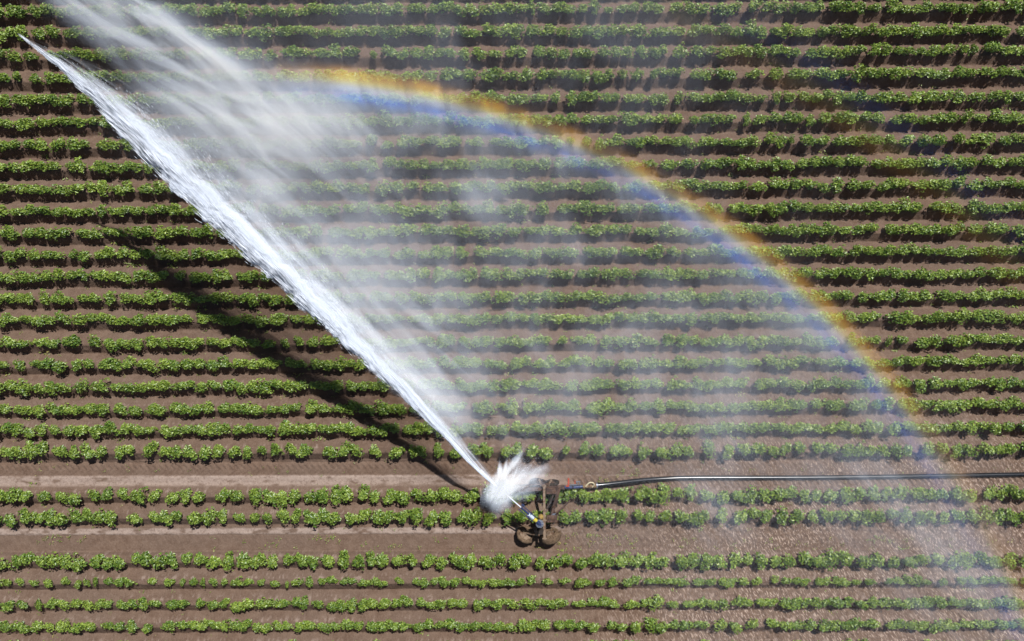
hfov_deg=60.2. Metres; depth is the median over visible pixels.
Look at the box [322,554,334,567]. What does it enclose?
potato plant
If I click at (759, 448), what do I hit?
potato plant
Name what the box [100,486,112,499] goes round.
potato plant
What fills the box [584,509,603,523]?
potato plant
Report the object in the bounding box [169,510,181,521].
potato plant
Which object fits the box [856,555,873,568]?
potato plant
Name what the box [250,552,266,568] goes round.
potato plant
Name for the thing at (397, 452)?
potato plant
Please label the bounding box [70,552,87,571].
potato plant
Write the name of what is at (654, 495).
potato plant
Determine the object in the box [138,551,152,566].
potato plant
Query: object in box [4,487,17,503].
potato plant
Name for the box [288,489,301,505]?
potato plant
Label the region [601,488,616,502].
potato plant
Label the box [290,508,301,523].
potato plant
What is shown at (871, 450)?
potato plant
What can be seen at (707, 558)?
potato plant
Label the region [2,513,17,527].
potato plant
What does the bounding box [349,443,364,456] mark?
potato plant
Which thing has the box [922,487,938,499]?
potato plant
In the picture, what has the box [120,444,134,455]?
potato plant
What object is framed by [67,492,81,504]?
potato plant
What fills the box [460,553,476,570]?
potato plant
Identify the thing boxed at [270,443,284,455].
potato plant
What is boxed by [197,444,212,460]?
potato plant
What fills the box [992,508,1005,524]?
potato plant
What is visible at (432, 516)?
potato plant
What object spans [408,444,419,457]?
potato plant
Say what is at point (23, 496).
potato plant
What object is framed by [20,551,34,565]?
potato plant
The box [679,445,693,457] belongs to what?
potato plant
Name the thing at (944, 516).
potato plant
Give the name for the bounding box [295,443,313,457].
potato plant
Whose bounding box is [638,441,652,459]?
potato plant
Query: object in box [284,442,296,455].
potato plant
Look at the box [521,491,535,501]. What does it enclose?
potato plant
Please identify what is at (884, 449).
potato plant
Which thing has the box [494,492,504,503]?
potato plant
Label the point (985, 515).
potato plant
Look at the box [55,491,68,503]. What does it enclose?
potato plant
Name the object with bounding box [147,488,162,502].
potato plant
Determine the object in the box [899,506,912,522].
potato plant
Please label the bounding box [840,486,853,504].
potato plant
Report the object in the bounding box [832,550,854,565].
potato plant
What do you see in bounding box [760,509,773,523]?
potato plant
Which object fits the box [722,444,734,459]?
potato plant
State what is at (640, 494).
potato plant
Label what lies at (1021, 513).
potato plant
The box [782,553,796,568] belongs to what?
potato plant
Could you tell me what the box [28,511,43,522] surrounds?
potato plant
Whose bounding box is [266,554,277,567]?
potato plant
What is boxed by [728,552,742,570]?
potato plant
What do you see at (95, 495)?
potato plant
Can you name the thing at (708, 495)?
potato plant
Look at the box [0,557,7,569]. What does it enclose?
potato plant
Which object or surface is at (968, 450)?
potato plant
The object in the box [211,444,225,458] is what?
potato plant
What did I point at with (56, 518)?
potato plant
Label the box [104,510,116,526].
potato plant
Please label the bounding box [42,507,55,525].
potato plant
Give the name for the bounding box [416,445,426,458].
potato plant
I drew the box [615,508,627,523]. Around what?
potato plant
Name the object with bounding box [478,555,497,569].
potato plant
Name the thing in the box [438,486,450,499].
potato plant
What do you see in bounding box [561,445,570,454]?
potato plant
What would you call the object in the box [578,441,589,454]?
potato plant
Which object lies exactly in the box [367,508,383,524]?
potato plant
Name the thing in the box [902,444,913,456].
potato plant
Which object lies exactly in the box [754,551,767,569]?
potato plant
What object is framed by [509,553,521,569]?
potato plant
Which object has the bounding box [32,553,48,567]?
potato plant
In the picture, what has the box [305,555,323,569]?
potato plant
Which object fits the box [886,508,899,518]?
potato plant
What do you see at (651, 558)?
potato plant
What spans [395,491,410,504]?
potato plant
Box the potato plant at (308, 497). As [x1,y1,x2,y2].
[303,489,318,502]
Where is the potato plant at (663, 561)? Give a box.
[654,556,670,568]
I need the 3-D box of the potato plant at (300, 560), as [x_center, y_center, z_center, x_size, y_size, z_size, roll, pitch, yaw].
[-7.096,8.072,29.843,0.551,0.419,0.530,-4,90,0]
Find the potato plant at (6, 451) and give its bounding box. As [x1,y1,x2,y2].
[0,446,13,458]
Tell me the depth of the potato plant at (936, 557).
29.80 m
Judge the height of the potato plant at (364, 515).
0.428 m
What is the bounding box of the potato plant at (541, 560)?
[535,556,546,569]
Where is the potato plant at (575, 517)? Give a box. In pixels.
[568,509,581,523]
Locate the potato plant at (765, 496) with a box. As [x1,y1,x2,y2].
[757,488,772,502]
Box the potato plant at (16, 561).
[8,554,22,569]
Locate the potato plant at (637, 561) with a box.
[628,552,647,567]
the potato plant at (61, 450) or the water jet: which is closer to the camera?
the water jet
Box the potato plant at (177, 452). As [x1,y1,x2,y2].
[166,445,183,458]
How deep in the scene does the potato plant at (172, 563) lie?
29.82 m
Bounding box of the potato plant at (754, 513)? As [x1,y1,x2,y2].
[749,507,761,518]
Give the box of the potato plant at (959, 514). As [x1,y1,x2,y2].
[950,508,966,521]
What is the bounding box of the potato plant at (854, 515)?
[849,509,862,521]
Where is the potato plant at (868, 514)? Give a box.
[860,508,875,524]
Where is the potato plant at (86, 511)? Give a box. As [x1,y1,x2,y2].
[80,507,94,521]
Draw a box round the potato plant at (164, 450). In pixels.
[157,446,172,456]
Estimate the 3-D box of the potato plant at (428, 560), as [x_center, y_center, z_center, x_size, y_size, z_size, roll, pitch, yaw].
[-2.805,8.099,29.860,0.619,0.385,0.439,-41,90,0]
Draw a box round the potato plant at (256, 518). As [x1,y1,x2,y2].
[249,513,259,522]
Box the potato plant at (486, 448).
[480,442,493,457]
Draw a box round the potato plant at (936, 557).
[931,553,945,565]
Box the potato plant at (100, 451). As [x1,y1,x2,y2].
[95,445,106,459]
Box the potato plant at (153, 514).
[147,510,159,522]
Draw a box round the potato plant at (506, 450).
[500,444,513,457]
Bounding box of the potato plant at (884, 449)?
[876,444,891,456]
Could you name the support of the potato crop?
on the ground
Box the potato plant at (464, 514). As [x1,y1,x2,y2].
[456,508,474,522]
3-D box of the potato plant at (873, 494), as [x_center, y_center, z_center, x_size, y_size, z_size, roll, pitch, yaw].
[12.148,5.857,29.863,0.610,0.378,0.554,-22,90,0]
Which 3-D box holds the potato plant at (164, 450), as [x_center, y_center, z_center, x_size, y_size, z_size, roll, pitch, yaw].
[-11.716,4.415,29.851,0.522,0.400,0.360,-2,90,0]
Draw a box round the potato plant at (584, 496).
[577,488,590,503]
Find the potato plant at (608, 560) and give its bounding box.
[598,553,618,569]
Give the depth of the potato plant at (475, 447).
29.83 m
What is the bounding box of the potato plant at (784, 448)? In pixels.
[778,442,791,455]
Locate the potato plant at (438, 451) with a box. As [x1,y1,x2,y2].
[433,442,444,458]
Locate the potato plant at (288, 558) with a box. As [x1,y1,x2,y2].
[282,553,295,565]
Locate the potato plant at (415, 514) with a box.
[410,507,422,525]
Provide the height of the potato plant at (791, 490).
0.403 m
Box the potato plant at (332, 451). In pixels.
[322,446,339,459]
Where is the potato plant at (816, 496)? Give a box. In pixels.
[811,488,822,501]
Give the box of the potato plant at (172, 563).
[165,551,177,568]
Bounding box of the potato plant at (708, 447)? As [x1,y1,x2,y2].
[701,440,715,458]
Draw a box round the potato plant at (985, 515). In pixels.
[979,505,993,524]
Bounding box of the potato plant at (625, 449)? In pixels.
[619,444,632,455]
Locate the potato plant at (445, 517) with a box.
[439,509,451,526]
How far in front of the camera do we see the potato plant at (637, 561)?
29.74 m
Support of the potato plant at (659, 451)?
on the ground
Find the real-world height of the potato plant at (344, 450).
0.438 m
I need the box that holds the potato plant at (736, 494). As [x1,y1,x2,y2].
[730,490,747,502]
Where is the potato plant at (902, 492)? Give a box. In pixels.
[890,484,909,499]
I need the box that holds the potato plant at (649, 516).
[643,510,655,522]
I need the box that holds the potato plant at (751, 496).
[746,485,757,503]
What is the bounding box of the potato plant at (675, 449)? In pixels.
[671,442,683,456]
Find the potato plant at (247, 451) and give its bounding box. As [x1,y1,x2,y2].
[242,445,252,459]
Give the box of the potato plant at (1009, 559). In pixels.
[1002,552,1016,569]
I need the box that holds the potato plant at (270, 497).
[262,489,277,506]
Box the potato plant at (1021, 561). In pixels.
[1014,554,1023,568]
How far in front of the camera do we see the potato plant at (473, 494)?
29.68 m
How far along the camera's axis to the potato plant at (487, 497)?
29.69 m
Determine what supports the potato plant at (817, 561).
on the ground
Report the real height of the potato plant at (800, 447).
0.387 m
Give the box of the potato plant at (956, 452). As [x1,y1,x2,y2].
[950,442,961,458]
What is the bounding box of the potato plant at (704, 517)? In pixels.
[697,510,709,524]
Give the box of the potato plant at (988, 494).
[983,484,998,499]
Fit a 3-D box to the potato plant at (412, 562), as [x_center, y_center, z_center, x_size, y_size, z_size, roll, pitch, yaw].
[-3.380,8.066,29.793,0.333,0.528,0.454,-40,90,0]
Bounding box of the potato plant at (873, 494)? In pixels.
[862,484,880,500]
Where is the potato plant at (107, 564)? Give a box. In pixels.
[100,557,112,569]
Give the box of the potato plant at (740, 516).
[734,509,749,524]
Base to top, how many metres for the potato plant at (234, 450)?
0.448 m
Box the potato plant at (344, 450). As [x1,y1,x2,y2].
[338,440,352,456]
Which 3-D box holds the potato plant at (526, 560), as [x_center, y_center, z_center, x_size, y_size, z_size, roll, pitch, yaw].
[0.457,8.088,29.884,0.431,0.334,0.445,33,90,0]
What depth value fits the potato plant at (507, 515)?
29.82 m
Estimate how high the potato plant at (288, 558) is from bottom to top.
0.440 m
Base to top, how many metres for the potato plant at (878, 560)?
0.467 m
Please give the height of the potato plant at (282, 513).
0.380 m
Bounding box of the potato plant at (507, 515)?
[501,508,513,525]
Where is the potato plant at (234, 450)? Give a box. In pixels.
[227,445,241,457]
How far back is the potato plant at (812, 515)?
29.84 m
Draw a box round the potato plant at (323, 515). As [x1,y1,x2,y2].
[316,507,330,521]
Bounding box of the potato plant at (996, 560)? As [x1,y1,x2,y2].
[988,555,1002,568]
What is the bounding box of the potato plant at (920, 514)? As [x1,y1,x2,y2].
[914,510,928,525]
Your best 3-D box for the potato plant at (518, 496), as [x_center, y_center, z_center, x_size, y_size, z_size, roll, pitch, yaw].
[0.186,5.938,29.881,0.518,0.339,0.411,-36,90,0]
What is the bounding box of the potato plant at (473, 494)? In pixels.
[462,487,479,503]
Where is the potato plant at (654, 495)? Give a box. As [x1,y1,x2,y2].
[644,488,664,503]
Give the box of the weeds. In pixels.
[1,0,1022,637]
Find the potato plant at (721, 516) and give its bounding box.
[716,507,727,522]
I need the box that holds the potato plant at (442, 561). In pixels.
[436,556,447,570]
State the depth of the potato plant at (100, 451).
29.76 m
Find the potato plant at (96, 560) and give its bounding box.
[89,554,104,568]
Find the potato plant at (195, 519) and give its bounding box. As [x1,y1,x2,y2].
[186,511,203,524]
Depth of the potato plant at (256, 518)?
29.78 m
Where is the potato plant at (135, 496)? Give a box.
[128,486,147,503]
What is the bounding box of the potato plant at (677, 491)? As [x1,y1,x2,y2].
[672,487,684,497]
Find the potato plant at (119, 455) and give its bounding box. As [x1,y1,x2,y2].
[114,445,125,459]
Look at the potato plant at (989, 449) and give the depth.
29.71 m
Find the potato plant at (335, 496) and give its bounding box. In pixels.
[329,484,341,504]
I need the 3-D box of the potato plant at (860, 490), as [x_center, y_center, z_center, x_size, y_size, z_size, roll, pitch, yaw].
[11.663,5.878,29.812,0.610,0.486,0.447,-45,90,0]
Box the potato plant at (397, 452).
[388,446,405,458]
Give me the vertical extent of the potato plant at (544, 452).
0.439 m
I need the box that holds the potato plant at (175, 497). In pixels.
[165,491,179,504]
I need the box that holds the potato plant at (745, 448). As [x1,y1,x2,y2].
[734,443,751,455]
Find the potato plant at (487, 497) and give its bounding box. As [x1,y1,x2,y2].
[483,485,493,500]
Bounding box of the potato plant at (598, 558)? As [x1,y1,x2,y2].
[587,550,604,566]
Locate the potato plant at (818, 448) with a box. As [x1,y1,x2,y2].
[812,441,826,452]
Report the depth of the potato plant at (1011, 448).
29.78 m
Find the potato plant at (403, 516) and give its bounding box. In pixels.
[396,509,411,523]
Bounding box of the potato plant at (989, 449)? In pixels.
[978,441,994,454]
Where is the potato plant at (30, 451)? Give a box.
[24,440,36,459]
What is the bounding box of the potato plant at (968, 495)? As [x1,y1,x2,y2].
[961,489,976,502]
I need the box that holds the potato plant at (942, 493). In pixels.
[935,488,948,498]
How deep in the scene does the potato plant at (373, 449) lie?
29.84 m
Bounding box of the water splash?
[483,442,554,511]
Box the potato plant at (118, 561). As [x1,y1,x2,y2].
[111,555,125,570]
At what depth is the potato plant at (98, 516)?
29.75 m
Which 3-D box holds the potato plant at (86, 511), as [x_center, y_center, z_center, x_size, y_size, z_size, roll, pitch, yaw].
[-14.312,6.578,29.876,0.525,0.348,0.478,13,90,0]
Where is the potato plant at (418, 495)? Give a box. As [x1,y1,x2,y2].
[410,488,425,501]
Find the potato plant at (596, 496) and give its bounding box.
[588,490,603,501]
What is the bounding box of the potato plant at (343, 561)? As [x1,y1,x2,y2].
[337,550,349,569]
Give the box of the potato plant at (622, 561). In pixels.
[616,549,633,567]
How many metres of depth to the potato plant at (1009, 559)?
29.79 m
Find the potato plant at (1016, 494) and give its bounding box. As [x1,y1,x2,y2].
[1005,484,1023,500]
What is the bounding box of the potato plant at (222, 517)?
[216,508,226,523]
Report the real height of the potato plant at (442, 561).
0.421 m
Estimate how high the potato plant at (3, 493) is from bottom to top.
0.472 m
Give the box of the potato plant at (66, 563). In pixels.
[59,553,71,569]
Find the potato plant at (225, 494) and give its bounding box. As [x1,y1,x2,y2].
[214,487,231,502]
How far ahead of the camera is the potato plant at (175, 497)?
29.82 m
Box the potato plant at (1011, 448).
[1004,443,1019,453]
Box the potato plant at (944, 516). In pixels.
[939,511,949,524]
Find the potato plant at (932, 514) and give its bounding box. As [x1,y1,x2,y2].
[927,510,936,523]
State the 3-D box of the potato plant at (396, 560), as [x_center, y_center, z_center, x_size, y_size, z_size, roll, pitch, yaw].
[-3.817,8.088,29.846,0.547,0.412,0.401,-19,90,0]
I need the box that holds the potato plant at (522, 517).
[511,510,528,522]
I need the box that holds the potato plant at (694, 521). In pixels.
[688,511,701,524]
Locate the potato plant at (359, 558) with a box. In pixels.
[351,554,364,570]
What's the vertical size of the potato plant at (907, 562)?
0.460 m
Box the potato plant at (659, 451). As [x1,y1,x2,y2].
[654,446,671,459]
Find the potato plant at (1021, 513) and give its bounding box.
[1017,510,1023,520]
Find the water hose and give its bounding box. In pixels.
[582,472,1023,488]
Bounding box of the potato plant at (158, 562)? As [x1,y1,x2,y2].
[150,552,169,569]
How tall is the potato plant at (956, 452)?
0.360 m
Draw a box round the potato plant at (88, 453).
[79,441,95,458]
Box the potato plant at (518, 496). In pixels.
[511,492,521,502]
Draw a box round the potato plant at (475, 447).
[468,443,481,455]
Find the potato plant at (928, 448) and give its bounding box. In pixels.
[922,441,935,455]
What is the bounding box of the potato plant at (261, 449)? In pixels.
[256,445,266,454]
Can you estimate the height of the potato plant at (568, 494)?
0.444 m
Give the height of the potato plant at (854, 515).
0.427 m
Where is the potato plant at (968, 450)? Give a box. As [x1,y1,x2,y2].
[959,444,979,456]
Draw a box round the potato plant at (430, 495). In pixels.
[423,489,440,501]
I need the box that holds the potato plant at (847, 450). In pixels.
[841,444,854,457]
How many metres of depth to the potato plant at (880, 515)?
29.71 m
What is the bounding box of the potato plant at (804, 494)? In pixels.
[799,488,810,503]
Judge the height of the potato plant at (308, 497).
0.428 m
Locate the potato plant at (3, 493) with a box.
[0,489,7,500]
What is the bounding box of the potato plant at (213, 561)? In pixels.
[205,555,221,568]
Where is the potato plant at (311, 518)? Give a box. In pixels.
[302,509,319,527]
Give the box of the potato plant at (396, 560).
[391,554,406,565]
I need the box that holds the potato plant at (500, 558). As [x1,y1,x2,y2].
[494,552,506,566]
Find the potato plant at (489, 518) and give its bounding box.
[482,512,496,525]
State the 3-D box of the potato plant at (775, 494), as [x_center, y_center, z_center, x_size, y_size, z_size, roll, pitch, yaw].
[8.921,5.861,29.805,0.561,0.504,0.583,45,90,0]
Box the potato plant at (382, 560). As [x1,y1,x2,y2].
[375,552,388,567]
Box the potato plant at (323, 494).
[314,485,328,503]
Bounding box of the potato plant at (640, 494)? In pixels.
[634,484,649,500]
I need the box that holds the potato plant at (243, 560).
[231,551,252,568]
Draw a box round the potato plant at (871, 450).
[865,445,878,456]
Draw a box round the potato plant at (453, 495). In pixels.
[448,489,462,501]
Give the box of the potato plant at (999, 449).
[994,443,1008,453]
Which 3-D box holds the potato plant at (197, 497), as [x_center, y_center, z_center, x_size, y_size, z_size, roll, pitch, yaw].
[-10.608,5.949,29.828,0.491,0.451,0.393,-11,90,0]
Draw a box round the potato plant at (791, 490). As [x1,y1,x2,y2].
[781,485,798,497]
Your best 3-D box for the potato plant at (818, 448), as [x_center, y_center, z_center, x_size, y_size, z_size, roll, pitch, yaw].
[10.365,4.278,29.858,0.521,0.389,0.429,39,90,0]
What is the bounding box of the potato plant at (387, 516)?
[381,510,397,523]
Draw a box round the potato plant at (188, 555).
[180,552,192,564]
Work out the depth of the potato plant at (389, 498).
29.75 m
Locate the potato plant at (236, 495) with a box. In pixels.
[230,490,245,500]
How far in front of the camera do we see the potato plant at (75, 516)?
29.81 m
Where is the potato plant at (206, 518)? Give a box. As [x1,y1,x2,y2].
[200,506,216,525]
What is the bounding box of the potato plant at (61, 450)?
[51,445,68,456]
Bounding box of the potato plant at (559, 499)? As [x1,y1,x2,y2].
[548,489,566,503]
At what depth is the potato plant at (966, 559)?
29.67 m
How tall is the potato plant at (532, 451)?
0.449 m
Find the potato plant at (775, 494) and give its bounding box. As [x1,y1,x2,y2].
[769,486,784,501]
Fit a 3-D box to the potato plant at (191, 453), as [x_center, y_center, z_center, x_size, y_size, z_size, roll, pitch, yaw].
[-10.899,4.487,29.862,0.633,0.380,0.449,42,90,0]
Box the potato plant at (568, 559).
[561,553,573,565]
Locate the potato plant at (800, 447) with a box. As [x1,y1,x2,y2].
[792,440,806,453]
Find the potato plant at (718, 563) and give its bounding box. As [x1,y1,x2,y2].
[712,554,727,568]
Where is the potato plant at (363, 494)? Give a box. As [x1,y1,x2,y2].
[357,483,370,500]
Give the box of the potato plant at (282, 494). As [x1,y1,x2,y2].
[276,489,289,507]
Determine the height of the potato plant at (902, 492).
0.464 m
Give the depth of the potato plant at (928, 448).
29.72 m
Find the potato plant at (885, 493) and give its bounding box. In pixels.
[880,486,891,501]
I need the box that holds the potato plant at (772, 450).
[766,445,779,457]
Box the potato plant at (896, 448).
[890,442,903,458]
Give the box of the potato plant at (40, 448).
[34,440,48,455]
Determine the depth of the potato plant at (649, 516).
29.76 m
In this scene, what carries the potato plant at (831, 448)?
on the ground
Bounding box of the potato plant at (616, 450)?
[608,443,622,456]
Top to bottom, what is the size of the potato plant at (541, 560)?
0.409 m
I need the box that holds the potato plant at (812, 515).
[807,509,818,523]
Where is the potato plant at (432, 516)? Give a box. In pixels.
[423,509,438,526]
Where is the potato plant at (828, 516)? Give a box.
[820,507,834,522]
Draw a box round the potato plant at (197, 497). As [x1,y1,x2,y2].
[191,491,205,502]
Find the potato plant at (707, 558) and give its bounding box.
[699,552,713,570]
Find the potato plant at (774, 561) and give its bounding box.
[769,555,784,567]
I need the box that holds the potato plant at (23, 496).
[12,487,32,501]
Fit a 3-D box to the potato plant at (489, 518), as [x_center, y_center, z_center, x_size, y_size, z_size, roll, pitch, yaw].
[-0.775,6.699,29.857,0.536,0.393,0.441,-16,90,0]
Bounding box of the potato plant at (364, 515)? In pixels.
[358,508,371,521]
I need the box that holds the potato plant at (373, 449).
[369,444,381,457]
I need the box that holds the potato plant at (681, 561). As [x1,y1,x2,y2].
[675,554,689,570]
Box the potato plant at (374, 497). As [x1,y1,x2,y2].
[368,490,379,502]
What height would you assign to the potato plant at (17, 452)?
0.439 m
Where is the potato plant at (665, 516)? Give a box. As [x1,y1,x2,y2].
[657,510,672,521]
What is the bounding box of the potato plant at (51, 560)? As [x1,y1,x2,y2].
[40,551,62,567]
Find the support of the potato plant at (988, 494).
on the ground
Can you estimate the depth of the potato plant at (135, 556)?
29.82 m
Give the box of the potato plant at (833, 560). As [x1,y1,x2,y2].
[822,548,838,571]
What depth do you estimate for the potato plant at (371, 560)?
29.74 m
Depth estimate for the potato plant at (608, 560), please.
29.73 m
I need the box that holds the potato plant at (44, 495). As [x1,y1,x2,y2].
[36,490,51,501]
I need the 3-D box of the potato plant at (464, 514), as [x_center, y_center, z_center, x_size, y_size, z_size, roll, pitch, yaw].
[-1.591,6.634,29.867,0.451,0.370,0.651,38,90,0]
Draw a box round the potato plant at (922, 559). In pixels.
[913,554,930,565]
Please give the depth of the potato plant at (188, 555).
29.82 m
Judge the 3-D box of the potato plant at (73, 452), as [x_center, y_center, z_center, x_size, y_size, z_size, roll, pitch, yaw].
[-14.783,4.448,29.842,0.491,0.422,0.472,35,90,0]
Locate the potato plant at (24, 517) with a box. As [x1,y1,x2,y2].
[17,507,29,524]
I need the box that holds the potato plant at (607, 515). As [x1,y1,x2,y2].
[598,507,614,526]
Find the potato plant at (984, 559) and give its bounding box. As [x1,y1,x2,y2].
[975,551,992,565]
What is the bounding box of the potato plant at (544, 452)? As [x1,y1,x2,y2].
[538,447,552,459]
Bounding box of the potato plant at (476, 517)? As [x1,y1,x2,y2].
[466,506,482,526]
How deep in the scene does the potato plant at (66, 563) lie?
29.73 m
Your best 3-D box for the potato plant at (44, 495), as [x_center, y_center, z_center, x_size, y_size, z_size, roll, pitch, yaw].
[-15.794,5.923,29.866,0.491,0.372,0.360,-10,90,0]
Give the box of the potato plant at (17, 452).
[11,446,27,459]
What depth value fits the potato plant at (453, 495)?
29.76 m
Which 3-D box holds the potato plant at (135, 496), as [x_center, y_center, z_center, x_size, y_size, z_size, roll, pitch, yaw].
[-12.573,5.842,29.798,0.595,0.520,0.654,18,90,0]
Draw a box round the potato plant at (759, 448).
[750,442,766,455]
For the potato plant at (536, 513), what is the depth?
29.86 m
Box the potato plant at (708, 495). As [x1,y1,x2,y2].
[700,489,714,500]
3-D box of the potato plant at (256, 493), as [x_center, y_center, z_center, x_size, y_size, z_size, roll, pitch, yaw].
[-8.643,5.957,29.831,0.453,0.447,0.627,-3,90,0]
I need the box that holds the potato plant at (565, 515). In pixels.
[559,509,570,523]
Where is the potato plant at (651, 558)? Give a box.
[644,551,656,569]
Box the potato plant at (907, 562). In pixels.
[900,556,918,568]
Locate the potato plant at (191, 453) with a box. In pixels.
[182,445,197,460]
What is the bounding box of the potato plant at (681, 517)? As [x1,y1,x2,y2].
[674,509,690,522]
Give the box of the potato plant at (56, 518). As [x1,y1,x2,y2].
[52,513,68,524]
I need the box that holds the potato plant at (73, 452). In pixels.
[68,444,81,459]
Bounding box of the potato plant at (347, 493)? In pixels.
[339,485,353,502]
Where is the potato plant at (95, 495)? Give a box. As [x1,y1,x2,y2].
[86,489,99,500]
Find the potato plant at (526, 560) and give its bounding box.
[520,553,531,566]
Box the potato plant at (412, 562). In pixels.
[406,553,417,566]
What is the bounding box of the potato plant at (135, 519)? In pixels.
[126,512,142,523]
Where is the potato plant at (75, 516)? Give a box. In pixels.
[67,507,82,522]
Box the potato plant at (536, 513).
[529,509,542,522]
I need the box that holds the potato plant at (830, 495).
[823,488,839,501]
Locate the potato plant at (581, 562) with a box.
[575,557,588,568]
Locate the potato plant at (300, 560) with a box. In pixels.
[294,552,308,566]
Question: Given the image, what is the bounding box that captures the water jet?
[19,34,520,507]
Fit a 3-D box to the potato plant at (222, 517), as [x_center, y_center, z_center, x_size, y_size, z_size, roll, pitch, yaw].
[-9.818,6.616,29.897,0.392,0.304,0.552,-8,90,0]
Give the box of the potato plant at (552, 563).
[547,553,565,569]
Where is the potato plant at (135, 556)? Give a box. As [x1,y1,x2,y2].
[131,552,140,564]
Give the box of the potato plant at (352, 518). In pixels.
[345,512,360,524]
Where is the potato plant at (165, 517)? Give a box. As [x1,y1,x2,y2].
[158,509,172,525]
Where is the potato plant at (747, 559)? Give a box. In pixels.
[743,551,753,565]
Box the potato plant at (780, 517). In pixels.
[776,505,789,525]
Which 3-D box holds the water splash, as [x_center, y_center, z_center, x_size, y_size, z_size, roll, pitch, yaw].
[0.301,5.114,28.219,2.662,2.128,2.864,0,90,0]
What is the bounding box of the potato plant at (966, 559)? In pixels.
[959,551,980,569]
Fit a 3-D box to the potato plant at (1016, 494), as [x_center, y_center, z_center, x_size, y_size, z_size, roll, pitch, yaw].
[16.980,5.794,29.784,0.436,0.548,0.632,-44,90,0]
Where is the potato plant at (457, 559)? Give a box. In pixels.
[448,552,465,567]
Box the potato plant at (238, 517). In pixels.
[232,512,245,522]
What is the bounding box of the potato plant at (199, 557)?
[193,552,207,565]
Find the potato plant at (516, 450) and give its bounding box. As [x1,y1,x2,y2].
[511,441,522,455]
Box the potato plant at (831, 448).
[825,442,839,453]
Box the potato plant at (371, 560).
[365,551,375,566]
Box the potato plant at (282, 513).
[276,507,289,524]
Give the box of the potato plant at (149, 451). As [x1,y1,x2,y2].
[142,440,158,456]
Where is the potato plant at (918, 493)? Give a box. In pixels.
[910,487,925,500]
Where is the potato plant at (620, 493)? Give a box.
[614,486,633,503]
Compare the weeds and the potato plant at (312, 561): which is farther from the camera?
the weeds
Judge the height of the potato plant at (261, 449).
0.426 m
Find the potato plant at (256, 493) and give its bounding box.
[248,488,262,505]
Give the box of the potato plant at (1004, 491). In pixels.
[996,483,1010,500]
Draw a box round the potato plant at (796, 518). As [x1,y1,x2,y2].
[789,509,805,524]
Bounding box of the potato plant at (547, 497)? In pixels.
[538,491,549,502]
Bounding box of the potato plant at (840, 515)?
[834,509,849,520]
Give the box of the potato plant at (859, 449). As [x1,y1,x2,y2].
[853,440,868,456]
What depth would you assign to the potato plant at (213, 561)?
29.80 m
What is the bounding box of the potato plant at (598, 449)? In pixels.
[589,443,605,455]
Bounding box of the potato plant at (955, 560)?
[947,549,966,568]
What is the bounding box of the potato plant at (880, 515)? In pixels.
[874,507,885,522]
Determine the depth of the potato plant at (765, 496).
29.72 m
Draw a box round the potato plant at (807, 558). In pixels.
[798,550,813,566]
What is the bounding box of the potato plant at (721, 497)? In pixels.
[716,490,729,505]
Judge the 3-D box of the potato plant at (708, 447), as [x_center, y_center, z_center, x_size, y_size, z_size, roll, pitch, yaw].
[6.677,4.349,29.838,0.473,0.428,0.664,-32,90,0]
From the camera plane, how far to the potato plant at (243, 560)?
29.74 m
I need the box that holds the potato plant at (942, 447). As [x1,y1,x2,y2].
[935,441,949,453]
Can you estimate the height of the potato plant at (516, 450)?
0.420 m
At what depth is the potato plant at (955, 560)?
29.70 m
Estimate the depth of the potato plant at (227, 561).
29.77 m
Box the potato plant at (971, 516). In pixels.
[967,508,980,523]
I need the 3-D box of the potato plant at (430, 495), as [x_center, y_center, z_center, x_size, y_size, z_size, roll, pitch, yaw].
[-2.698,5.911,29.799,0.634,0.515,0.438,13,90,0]
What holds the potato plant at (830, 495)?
on the ground
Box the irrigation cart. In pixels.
[513,478,582,544]
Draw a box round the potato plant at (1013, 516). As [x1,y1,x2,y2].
[1005,508,1020,526]
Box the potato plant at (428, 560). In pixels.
[421,554,437,567]
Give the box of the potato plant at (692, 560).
[688,552,700,569]
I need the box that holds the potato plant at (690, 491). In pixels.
[684,483,697,500]
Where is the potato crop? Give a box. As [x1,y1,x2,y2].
[0,0,1023,640]
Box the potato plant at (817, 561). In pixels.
[812,553,829,567]
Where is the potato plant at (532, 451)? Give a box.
[525,443,539,458]
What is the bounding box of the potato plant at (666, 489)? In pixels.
[655,482,670,504]
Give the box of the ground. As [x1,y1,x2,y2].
[0,0,1023,640]
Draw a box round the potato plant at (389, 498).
[382,488,398,504]
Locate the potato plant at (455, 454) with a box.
[449,448,463,458]
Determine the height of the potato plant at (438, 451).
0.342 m
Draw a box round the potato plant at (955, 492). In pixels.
[948,485,962,500]
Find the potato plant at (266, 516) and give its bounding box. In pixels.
[261,512,271,523]
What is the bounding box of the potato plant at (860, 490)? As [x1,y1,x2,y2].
[849,486,866,502]
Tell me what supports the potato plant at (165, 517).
on the ground
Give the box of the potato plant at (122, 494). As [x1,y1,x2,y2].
[116,487,127,499]
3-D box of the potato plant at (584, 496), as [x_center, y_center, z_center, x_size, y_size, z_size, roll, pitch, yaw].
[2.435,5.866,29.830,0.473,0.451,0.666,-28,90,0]
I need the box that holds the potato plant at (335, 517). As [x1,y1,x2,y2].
[327,512,341,525]
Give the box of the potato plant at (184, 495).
[179,487,192,503]
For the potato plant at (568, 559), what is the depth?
29.70 m
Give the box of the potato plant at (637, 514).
[632,508,644,520]
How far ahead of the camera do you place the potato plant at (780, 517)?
29.76 m
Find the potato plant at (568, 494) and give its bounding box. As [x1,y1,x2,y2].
[562,489,576,500]
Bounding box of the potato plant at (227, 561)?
[221,550,233,570]
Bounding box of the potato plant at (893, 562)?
[888,556,899,567]
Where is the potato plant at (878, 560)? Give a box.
[872,551,884,567]
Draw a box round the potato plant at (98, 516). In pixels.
[88,508,108,523]

